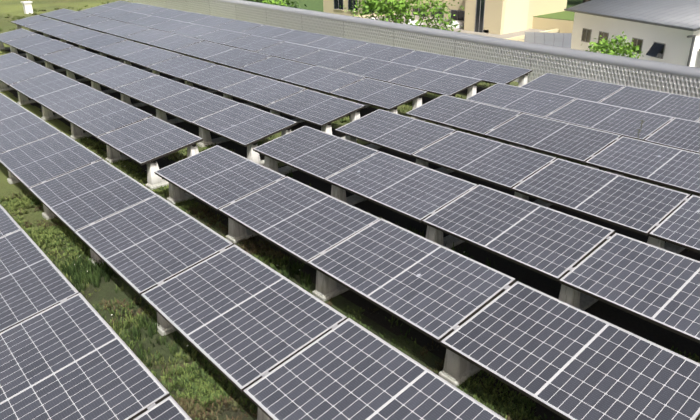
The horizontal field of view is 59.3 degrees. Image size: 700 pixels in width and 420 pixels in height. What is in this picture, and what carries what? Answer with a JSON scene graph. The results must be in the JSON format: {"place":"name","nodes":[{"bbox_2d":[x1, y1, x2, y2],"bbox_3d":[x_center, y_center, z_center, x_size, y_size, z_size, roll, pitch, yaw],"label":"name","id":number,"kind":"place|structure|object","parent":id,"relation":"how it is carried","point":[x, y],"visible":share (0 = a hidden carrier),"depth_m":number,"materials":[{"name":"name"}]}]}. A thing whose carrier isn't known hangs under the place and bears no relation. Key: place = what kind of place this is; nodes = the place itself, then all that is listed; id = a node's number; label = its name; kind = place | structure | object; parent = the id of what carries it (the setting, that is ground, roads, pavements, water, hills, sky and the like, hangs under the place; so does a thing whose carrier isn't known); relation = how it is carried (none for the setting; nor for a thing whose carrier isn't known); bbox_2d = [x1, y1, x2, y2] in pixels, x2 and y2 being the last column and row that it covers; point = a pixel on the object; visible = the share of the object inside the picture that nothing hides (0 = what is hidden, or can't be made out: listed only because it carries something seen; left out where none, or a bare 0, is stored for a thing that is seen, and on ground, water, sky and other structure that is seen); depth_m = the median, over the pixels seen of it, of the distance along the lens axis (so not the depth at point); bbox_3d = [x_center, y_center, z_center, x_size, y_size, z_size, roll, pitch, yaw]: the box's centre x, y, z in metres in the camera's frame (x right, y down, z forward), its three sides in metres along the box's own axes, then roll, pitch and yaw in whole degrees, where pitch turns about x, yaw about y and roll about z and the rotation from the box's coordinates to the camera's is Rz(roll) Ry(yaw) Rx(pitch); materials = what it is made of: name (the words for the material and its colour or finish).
{"place":"outdoors","nodes":[
{"label":"outdoors","id":0,"kind":"place"},
{"bbox_2d":[0,0,699,419],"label":"grass","id":1,"kind":"structure","parent":0,"point":[106,290],"depth_m":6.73,"materials":[{"name":"green plant"}]},
{"bbox_2d":[21,1,32,13],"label":"roof vent","id":2,"kind":"object","parent":1,"relation":"on","point":[27,7],"visible":0.96,"depth_m":30.44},
{"bbox_2d":[0,17,685,419],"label":"supports","id":3,"kind":"object","parent":1,"relation":"on","point":[458,371],"visible":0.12,"depth_m":8.82,"materials":[{"name":"concrete"}]},
{"bbox_2d":[0,1,699,419],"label":"solar panels","id":4,"kind":"object","parent":3,"relation":"on","point":[238,317],"visible":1,"depth_m":6.88,"materials":[{"name":"grey glass"}]},
{"bbox_2d":[6,3,699,409],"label":"clamps","id":5,"kind":"object","parent":3,"relation":"on","point":[456,327],"visible":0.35,"depth_m":8.15,"materials":[{"name":"grey metal"}]},
{"bbox_2d":[5,32,699,419],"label":"shade substrate","id":6,"kind":"object","parent":1,"relation":"on","point":[619,318],"depth_m":7.24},
{"bbox_2d":[126,0,699,97],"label":"parapet","id":7,"kind":"structure","parent":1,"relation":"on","point":[539,60],"depth_m":16.25,"materials":[{"name":"concrete"}]},
{"bbox_2d":[259,0,582,11],"bbox_3d":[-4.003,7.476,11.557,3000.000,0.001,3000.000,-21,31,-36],"label":"ground","id":8,"kind":"structure","parent":0,"point":[315,5],"depth_m":103.72,"materials":[{"name":"green plant"}]},
{"bbox_2d":[245,0,306,7],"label":"tree","id":9,"kind":"object","parent":8,"relation":"on","point":[287,4],"depth_m":50.75,"materials":[{"name":"green plant"}]},
{"bbox_2d":[262,0,295,6],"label":"tree","id":10,"kind":"object","parent":8,"relation":"on","point":[275,2],"visible":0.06,"depth_m":43.39,"materials":[{"name":"green plant"}]},
{"bbox_2d":[340,0,468,31],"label":"bright tree","id":11,"kind":"object","parent":8,"relation":"on","point":[383,6],"visible":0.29,"depth_m":37.71,"materials":[{"name":"green plant"}]},
{"bbox_2d":[524,32,571,48],"bbox_3d":[12.329,-8.255,39.052,2.897,5.250,4.465,5,25,14],"label":"outbuilding seam roof","id":12,"kind":"object","parent":8,"relation":"on","point":[562,40],"visible":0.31,"depth_m":38.28,"materials":[{"name":"white metal"}]},
{"bbox_2d":[581,31,643,58],"bbox_3d":[9.333,-2.639,23.414,2.530,8.110,2.851,8,26,19],"label":"hall tree","id":13,"kind":"object","parent":8,"relation":"on","point":[623,49],"visible":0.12,"depth_m":22.04,"materials":[{"name":"plant"}]},
{"bbox_2d":[564,0,699,67],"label":"white hall","id":14,"kind":"structure","parent":8,"relation":"on","point":[665,31],"depth_m":38.56,"materials":[{"name":"plaster"},{"name":"zinc"}]},
{"bbox_2d":[323,0,574,41],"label":"cream building","id":15,"kind":"structure","parent":0,"point":[515,20],"depth_m":46.05,"materials":[{"name":"beige plaster"}]},
{"bbox_2d":[372,18,488,31],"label":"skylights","id":16,"kind":"object","parent":15,"relation":"on","point":[456,22],"visible":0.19,"depth_m":47.12,"materials":[{"name":"white"}]},
{"bbox_2d":[636,120,644,139],"bbox_3d":[4.385,-0.960,9.391,0.082,0.860,0.076,3,25,9],"label":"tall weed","id":17,"kind":"object","parent":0,"point":[639,129],"visible":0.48,"depth_m":9.28,"materials":[{"name":"grey"}]}
]}

